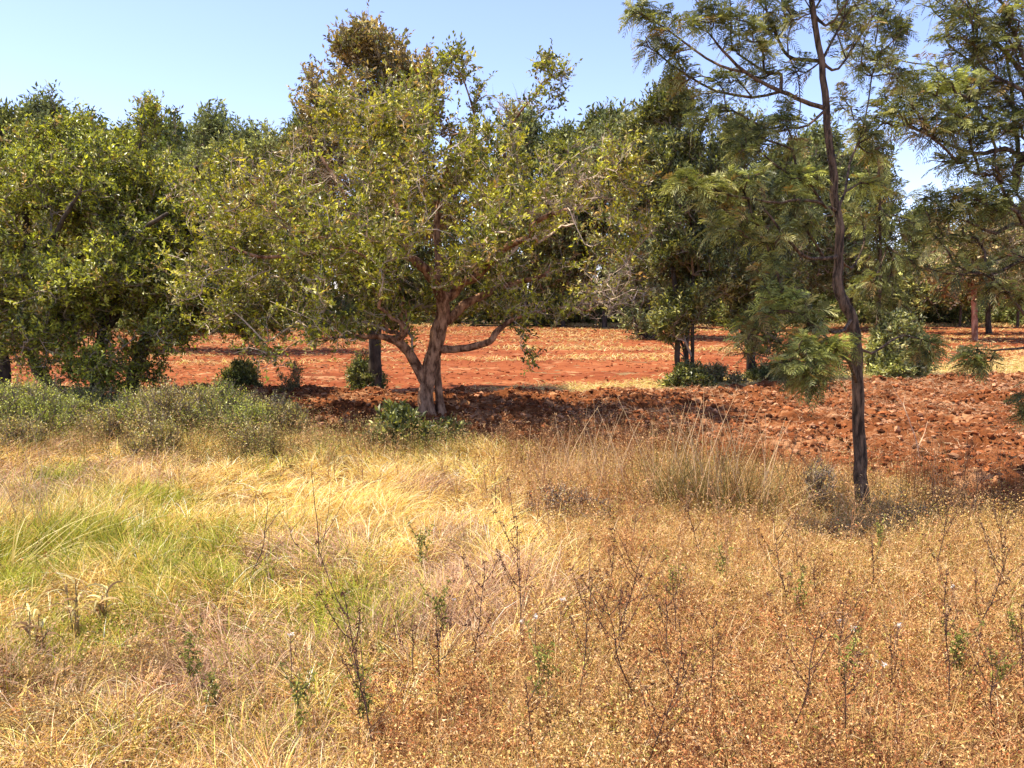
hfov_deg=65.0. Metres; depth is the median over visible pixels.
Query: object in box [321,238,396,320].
field bush
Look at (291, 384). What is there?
field sapling
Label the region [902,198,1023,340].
field tree
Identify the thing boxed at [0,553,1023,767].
weeds
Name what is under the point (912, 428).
dry stick
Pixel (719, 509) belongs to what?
dry stalk
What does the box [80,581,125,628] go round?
withered plant
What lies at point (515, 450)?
dry stalk
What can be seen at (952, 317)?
field bush
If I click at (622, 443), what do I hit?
dry stalk
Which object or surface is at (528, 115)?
windbreak tree
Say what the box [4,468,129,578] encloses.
reed clump
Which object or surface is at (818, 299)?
field bush
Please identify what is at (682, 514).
dry stalk
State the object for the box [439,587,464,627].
dry stalk
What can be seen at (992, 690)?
dry stalk
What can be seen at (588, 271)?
windbreak tree
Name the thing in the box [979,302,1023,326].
field bush
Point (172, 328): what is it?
broadleaf tree
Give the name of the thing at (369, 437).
base shrub
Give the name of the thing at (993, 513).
wild shrub
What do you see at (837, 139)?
windbreak tree
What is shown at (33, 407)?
wild shrub
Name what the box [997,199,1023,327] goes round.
windbreak tree
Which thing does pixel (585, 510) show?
dry stalk
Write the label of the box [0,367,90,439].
wild shrub
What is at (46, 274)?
broadleaf tree
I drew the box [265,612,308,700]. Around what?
dry stalk
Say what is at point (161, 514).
grass tussock
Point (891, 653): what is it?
dry stalk
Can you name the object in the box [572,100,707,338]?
field tree
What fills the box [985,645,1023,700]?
dry stalk
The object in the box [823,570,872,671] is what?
dry stalk
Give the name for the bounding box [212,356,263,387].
dark shrub
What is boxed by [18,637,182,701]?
grass tussock
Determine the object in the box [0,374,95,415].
wild shrub
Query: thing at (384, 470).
bare twig
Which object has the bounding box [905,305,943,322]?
field bush
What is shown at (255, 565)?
bare twig
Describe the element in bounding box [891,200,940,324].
windbreak tree
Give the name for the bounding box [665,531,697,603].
dry stalk
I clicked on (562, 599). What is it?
dry stalk
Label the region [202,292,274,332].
field bush
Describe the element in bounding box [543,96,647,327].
windbreak tree
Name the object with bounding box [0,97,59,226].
windbreak tree
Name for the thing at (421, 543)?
dry stalk
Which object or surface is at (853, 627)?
dry stalk
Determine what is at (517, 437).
edge weeds
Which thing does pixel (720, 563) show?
dry stalk
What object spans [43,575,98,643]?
withered plant
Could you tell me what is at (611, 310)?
field bush
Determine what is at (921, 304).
windbreak tree
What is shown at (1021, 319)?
field bush
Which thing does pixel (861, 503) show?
dry stalk
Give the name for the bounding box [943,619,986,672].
weed
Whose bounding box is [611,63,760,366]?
slender tree
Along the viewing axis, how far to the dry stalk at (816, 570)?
5.20 m
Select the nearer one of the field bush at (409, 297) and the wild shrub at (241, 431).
the wild shrub at (241, 431)
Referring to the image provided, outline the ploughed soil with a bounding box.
[8,371,1023,502]
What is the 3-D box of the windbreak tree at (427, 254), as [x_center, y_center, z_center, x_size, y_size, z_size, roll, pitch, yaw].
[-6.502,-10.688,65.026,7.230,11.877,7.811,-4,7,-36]
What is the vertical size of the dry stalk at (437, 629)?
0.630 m
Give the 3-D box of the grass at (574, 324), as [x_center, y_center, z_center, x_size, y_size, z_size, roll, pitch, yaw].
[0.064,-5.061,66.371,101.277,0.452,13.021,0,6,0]
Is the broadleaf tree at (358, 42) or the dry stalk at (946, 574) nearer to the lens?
the dry stalk at (946, 574)
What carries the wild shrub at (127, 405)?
on the ground at (486, 708)
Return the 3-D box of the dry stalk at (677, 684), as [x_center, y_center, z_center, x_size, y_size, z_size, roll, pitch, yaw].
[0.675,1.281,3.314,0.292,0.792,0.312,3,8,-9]
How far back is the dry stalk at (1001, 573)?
4.48 m
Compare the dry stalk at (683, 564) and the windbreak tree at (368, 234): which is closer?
the dry stalk at (683, 564)
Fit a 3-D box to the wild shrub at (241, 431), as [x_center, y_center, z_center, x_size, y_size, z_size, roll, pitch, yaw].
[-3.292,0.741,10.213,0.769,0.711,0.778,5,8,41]
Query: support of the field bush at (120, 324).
on the ground at (486, 708)
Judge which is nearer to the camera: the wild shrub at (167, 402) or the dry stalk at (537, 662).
the dry stalk at (537, 662)
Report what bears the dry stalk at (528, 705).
on the ground at (486, 708)
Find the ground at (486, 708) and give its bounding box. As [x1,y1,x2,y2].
[0,320,1023,767]
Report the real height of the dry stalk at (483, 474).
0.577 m
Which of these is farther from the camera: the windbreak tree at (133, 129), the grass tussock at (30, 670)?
the windbreak tree at (133, 129)
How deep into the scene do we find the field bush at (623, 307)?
65.20 m
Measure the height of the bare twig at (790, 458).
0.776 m
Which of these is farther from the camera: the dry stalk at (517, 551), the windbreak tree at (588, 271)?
the windbreak tree at (588, 271)
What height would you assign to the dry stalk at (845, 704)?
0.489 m
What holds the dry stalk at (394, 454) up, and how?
on the ground at (486, 708)
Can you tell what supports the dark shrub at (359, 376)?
on the ground at (486, 708)
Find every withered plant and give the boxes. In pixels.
[5,603,63,655]
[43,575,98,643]
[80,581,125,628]
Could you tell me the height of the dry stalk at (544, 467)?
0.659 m
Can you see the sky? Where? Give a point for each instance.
(102, 53)
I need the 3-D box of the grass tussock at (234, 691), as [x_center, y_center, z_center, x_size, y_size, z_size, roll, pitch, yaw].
[-1.460,1.575,4.050,0.903,0.396,0.694,2,6,21]
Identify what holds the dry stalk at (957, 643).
on the ground at (486, 708)
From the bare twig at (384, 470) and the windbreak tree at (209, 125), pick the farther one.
the windbreak tree at (209, 125)
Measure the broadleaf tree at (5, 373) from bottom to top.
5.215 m
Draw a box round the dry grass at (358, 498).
[0,421,614,767]
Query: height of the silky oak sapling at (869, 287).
5.938 m
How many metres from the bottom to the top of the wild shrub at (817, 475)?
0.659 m
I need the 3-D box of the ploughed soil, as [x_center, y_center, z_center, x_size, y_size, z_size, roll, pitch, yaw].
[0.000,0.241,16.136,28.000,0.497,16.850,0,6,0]
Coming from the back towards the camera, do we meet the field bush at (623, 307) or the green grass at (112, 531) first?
the field bush at (623, 307)
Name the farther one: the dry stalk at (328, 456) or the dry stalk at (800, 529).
the dry stalk at (328, 456)
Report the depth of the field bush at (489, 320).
71.32 m
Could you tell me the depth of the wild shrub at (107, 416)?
11.23 m
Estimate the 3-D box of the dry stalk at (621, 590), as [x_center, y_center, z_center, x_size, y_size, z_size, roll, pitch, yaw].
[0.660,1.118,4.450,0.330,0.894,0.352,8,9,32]
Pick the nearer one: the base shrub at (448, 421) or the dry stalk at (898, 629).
the dry stalk at (898, 629)
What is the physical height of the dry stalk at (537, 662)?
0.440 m
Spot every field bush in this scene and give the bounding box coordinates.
[96,311,205,335]
[195,318,231,332]
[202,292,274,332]
[268,283,313,324]
[310,292,363,326]
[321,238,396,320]
[343,268,412,319]
[393,241,426,320]
[418,287,487,325]
[462,274,497,322]
[479,271,500,322]
[494,287,529,323]
[499,280,580,325]
[527,268,599,321]
[546,290,614,325]
[556,300,619,324]
[610,302,644,322]
[614,292,655,320]
[694,295,736,326]
[782,303,822,326]
[812,283,834,321]
[813,285,890,325]
[855,241,898,302]
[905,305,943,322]
[912,296,984,325]
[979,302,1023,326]
[1007,306,1023,325]
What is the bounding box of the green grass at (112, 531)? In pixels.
[0,411,589,767]
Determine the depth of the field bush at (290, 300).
59.63 m
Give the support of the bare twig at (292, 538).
on the ground at (486, 708)
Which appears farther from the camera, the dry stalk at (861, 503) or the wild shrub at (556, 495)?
the wild shrub at (556, 495)
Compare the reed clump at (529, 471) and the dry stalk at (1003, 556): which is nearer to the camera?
the dry stalk at (1003, 556)
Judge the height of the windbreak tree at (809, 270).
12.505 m
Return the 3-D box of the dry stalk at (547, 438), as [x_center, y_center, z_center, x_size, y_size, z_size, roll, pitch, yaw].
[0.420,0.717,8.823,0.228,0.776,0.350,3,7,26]
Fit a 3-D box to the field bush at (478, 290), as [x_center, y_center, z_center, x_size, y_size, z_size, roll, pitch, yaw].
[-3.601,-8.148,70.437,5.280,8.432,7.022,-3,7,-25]
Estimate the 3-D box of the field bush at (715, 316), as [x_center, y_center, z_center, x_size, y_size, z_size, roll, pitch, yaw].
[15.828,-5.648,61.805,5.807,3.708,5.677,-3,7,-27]
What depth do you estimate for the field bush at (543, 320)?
65.00 m
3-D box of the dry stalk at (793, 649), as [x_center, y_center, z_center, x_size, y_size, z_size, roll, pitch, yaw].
[1.258,1.265,3.499,0.361,0.719,0.198,2,3,41]
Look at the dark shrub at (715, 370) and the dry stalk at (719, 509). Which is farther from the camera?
the dark shrub at (715, 370)
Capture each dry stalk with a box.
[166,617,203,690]
[195,655,228,727]
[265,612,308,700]
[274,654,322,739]
[312,540,405,766]
[318,435,335,481]
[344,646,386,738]
[345,423,374,483]
[385,433,400,476]
[391,597,434,681]
[406,516,434,574]
[415,576,450,635]
[425,577,470,701]
[434,441,449,472]
[439,459,469,514]
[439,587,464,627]
[460,552,501,664]
[470,454,497,497]
[483,423,504,467]
[492,477,535,648]
[497,459,521,510]
[502,670,553,763]
[508,438,521,475]
[519,612,529,659]
[521,603,545,677]
[525,449,559,531]
[525,620,560,717]
[528,479,567,552]
[529,446,554,496]
[536,413,562,477]
[540,583,579,656]
[560,435,575,464]
[565,467,593,525]
[566,537,606,707]
[577,574,655,701]
[583,417,606,471]
[591,544,614,610]
[592,431,612,485]
[592,446,619,517]
[604,511,666,645]
[606,414,635,483]
[612,459,662,553]
[630,468,657,523]
[634,619,705,767]
[636,419,660,476]
[639,565,687,671]
[650,568,688,630]
[663,550,684,604]
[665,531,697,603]
[671,475,703,554]
[682,484,711,557]
[687,592,737,708]
[705,482,739,555]
[711,532,732,575]
[714,504,741,587]
[715,494,746,544]
[734,479,761,548]
[752,491,805,619]
[765,484,816,573]
[766,590,845,744]
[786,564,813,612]
[801,540,832,608]
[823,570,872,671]
[825,651,876,755]
[830,465,881,547]
[832,615,853,655]
[833,626,867,701]
[834,607,875,680]
[863,651,894,711]
[870,514,886,549]
[870,534,886,595]
[883,624,903,690]
[889,614,908,673]
[921,480,973,568]
[921,554,948,619]
[936,467,975,532]
[938,619,970,672]
[941,585,986,707]
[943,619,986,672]
[947,569,966,613]
[952,482,990,533]
[964,628,1023,740]
[972,505,1023,639]
[980,469,1023,575]
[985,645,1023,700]
[986,534,1022,587]
[996,583,1023,686]
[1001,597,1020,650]
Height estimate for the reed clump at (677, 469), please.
1.201 m
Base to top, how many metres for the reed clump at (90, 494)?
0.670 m
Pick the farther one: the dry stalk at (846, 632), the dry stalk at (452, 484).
the dry stalk at (452, 484)
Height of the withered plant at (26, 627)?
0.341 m
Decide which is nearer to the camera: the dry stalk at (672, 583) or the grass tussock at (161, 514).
the dry stalk at (672, 583)
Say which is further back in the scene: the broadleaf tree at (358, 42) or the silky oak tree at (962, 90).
the broadleaf tree at (358, 42)
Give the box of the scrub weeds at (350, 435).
[0,399,485,478]
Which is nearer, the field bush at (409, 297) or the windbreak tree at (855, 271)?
the windbreak tree at (855, 271)
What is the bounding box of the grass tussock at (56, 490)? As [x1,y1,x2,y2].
[4,479,96,501]
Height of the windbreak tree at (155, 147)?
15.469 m
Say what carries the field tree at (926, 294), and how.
on the field
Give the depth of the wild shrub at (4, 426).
10.40 m
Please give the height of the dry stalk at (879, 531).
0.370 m
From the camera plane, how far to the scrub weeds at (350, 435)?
10.06 m
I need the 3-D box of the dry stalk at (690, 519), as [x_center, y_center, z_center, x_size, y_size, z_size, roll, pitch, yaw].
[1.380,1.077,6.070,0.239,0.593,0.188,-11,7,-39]
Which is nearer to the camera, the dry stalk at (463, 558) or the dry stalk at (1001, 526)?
the dry stalk at (463, 558)
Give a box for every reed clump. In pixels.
[0,424,152,537]
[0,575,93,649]
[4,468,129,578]
[31,463,158,527]
[505,428,607,488]
[516,411,672,495]
[596,391,863,529]
[600,398,748,518]
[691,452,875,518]
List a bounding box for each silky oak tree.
[617,0,955,510]
[843,0,1023,433]
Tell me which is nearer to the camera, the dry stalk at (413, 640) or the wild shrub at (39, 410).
the dry stalk at (413, 640)
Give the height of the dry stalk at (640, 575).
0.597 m
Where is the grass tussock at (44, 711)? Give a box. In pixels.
[0,661,153,754]
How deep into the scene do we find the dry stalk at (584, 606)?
3.92 m
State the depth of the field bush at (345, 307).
61.26 m
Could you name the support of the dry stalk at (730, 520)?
on the ground at (486, 708)
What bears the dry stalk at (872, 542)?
on the ground at (486, 708)
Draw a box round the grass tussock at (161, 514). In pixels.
[137,504,186,526]
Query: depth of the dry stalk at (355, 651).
3.50 m
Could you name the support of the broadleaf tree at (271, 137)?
on the field
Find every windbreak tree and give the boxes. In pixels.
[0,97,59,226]
[1,79,88,263]
[34,103,113,295]
[96,116,155,230]
[142,104,200,164]
[145,137,175,164]
[173,97,255,278]
[210,111,289,286]
[259,108,354,319]
[276,192,304,299]
[348,165,402,292]
[391,190,464,315]
[472,222,535,320]
[484,94,558,325]
[518,116,608,326]
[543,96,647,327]
[552,192,612,322]
[741,133,834,330]
[782,108,884,326]
[812,141,915,308]
[816,234,875,302]
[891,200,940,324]
[897,233,943,321]
[932,224,973,326]
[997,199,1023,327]
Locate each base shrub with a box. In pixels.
[347,419,397,450]
[360,398,428,449]
[405,416,452,450]
[436,412,475,447]
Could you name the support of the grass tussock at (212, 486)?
on the ground at (486, 708)
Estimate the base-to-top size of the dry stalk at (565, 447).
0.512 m
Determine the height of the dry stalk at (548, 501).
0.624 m
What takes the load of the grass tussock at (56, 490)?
on the ground at (486, 708)
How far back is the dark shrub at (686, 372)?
17.69 m
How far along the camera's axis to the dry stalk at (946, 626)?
3.92 m
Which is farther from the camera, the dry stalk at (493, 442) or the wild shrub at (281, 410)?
the wild shrub at (281, 410)
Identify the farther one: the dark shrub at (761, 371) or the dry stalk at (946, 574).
the dark shrub at (761, 371)
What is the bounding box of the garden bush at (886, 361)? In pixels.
[863,306,941,378]
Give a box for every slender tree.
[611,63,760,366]
[706,101,808,379]
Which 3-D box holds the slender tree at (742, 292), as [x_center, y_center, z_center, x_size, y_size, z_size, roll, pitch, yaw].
[6.112,-3.407,19.691,3.184,6.726,2.216,-3,7,-25]
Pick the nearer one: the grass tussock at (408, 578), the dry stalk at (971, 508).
the grass tussock at (408, 578)
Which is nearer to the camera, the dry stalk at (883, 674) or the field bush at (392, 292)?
the dry stalk at (883, 674)
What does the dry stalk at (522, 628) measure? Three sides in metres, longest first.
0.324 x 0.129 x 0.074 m
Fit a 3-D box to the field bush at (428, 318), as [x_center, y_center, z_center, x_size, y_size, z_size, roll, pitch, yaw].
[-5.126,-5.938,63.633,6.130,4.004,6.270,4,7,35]
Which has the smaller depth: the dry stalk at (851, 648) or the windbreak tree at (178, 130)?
the dry stalk at (851, 648)
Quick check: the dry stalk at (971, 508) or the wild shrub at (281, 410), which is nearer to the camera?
the dry stalk at (971, 508)
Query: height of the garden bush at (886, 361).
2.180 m
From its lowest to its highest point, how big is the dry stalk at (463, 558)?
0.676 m
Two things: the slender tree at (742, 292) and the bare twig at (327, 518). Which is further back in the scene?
the slender tree at (742, 292)
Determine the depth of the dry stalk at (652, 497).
6.14 m
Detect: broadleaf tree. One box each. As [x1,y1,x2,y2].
[0,89,220,399]
[0,105,168,391]
[0,142,50,389]
[6,118,318,352]
[88,134,301,395]
[151,30,667,415]
[272,0,493,387]
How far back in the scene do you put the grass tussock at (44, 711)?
3.75 m
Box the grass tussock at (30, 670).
[0,630,116,699]
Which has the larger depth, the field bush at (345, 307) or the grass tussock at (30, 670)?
the field bush at (345, 307)
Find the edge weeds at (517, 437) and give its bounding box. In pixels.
[11,383,1023,525]
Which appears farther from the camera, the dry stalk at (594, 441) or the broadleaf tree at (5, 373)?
the broadleaf tree at (5, 373)
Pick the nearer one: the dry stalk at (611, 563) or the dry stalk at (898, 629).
the dry stalk at (898, 629)
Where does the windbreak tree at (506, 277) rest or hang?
on the ground at (486, 708)
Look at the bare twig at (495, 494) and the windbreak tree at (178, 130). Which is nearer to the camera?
the bare twig at (495, 494)
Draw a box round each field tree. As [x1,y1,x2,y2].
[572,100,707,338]
[895,227,1023,333]
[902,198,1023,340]
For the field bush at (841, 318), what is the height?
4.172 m
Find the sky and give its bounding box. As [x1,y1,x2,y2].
[0,0,1023,291]
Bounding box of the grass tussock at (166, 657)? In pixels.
[91,612,236,682]
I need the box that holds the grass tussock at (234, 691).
[134,663,313,725]
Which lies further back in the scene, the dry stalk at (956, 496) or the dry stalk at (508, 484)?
the dry stalk at (508, 484)
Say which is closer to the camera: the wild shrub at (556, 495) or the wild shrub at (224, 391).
the wild shrub at (556, 495)
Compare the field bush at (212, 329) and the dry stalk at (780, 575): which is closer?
the dry stalk at (780, 575)
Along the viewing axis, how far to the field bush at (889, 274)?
69.73 m
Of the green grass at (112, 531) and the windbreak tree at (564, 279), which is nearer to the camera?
the green grass at (112, 531)
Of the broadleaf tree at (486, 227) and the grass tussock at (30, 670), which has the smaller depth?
the grass tussock at (30, 670)
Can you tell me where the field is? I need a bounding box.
[1,326,1023,391]
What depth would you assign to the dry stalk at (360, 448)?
8.63 m
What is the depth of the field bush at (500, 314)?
69.91 m
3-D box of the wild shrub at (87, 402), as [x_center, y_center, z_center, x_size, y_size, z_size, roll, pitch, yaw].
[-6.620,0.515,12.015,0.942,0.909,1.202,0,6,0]
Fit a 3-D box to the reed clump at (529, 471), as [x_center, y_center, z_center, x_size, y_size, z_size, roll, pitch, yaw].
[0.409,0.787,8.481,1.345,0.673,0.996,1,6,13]
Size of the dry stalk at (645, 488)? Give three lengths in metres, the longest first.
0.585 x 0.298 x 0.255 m
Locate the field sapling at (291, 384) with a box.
[273,358,304,392]
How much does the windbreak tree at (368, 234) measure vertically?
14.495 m
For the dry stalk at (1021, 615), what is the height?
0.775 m
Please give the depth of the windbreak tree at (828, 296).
66.91 m
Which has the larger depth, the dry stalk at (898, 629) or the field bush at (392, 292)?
the field bush at (392, 292)
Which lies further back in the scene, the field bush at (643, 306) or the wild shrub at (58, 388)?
the field bush at (643, 306)
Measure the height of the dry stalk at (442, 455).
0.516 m
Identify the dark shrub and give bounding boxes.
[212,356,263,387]
[342,347,390,390]
[656,356,720,388]
[700,361,746,383]
[742,358,791,381]
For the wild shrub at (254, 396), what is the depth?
12.98 m
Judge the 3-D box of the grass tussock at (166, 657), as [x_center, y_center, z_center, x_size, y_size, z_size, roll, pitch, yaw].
[-1.876,1.501,4.352,0.882,0.449,0.745,2,6,20]
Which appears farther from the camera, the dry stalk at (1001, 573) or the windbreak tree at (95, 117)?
the windbreak tree at (95, 117)
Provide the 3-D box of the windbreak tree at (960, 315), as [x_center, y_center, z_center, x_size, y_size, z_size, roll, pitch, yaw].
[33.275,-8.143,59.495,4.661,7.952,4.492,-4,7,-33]
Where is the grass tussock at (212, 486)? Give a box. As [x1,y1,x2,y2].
[158,476,266,495]
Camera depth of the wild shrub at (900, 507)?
7.44 m
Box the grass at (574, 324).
[116,320,1023,326]
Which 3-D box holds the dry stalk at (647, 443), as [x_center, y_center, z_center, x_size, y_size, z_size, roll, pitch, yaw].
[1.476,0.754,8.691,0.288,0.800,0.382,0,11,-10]
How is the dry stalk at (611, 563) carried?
on the ground at (486, 708)
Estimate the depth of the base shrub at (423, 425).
10.76 m
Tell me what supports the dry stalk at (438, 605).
on the ground at (486, 708)
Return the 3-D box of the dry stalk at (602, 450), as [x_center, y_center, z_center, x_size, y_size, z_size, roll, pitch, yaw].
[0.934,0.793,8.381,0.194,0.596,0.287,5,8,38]
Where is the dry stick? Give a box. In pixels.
[892,385,927,457]
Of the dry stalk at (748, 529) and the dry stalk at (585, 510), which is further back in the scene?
the dry stalk at (585, 510)
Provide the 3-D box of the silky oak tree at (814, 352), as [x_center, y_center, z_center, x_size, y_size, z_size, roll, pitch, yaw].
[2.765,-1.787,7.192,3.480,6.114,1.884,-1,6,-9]
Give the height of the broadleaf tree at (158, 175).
5.108 m
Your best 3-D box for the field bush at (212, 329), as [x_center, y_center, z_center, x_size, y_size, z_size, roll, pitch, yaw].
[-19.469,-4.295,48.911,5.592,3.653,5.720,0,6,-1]
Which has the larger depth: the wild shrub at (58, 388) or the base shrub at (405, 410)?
the wild shrub at (58, 388)
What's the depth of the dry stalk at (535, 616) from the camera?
4.16 m
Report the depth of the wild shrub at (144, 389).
12.91 m
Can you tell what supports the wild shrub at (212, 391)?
on the ground at (486, 708)
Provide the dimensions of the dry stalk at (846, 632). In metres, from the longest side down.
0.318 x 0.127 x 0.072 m
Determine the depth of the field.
26.39 m
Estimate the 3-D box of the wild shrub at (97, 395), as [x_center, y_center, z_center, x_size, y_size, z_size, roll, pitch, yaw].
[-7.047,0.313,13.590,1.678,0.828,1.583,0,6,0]
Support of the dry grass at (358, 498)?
on the ground at (486, 708)
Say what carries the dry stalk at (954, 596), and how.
on the ground at (486, 708)
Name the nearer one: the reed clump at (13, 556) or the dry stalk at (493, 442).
the reed clump at (13, 556)
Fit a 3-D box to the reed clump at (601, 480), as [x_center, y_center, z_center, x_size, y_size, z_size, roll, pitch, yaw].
[0.762,0.684,8.389,2.004,0.996,1.231,2,6,14]
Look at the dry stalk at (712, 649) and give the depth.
3.92 m
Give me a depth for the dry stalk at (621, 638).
3.87 m
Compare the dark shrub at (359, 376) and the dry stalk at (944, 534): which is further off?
the dark shrub at (359, 376)
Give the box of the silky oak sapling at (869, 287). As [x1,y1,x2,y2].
[833,149,945,329]
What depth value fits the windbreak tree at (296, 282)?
67.07 m
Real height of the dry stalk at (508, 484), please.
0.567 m
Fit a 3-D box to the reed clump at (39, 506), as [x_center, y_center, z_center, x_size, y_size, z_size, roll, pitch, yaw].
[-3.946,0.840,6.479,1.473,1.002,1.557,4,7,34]
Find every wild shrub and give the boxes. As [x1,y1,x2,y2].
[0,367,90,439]
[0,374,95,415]
[0,380,48,420]
[0,410,64,453]
[43,387,103,433]
[60,381,135,420]
[64,399,139,440]
[87,383,185,436]
[113,373,233,439]
[113,380,179,409]
[118,405,194,456]
[173,370,265,440]
[191,378,237,412]
[209,395,300,448]
[214,415,291,460]
[231,386,310,416]
[242,392,319,439]
[512,478,616,529]
[798,448,841,514]
[863,494,935,518]
[962,500,1023,526]
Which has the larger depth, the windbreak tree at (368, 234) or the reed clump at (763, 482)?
the windbreak tree at (368, 234)
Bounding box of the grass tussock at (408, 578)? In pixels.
[363,560,464,595]
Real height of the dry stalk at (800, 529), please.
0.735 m
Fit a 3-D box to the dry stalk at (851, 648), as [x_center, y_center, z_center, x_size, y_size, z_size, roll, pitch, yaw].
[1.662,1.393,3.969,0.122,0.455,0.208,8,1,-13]
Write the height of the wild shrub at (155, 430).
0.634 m
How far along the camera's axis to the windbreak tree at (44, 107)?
57.63 m
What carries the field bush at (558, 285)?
on the ground at (486, 708)
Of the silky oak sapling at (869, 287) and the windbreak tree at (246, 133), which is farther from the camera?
the windbreak tree at (246, 133)
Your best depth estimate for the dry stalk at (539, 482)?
6.69 m
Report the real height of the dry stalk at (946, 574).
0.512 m
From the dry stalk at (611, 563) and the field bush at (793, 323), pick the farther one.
the field bush at (793, 323)
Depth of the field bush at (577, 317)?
64.39 m
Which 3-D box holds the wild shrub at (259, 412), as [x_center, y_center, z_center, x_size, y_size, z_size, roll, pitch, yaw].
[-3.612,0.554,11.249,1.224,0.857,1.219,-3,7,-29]
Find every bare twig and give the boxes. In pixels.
[251,496,284,571]
[282,510,314,558]
[311,469,346,558]
[373,457,404,483]
[491,472,500,505]
[773,421,800,486]

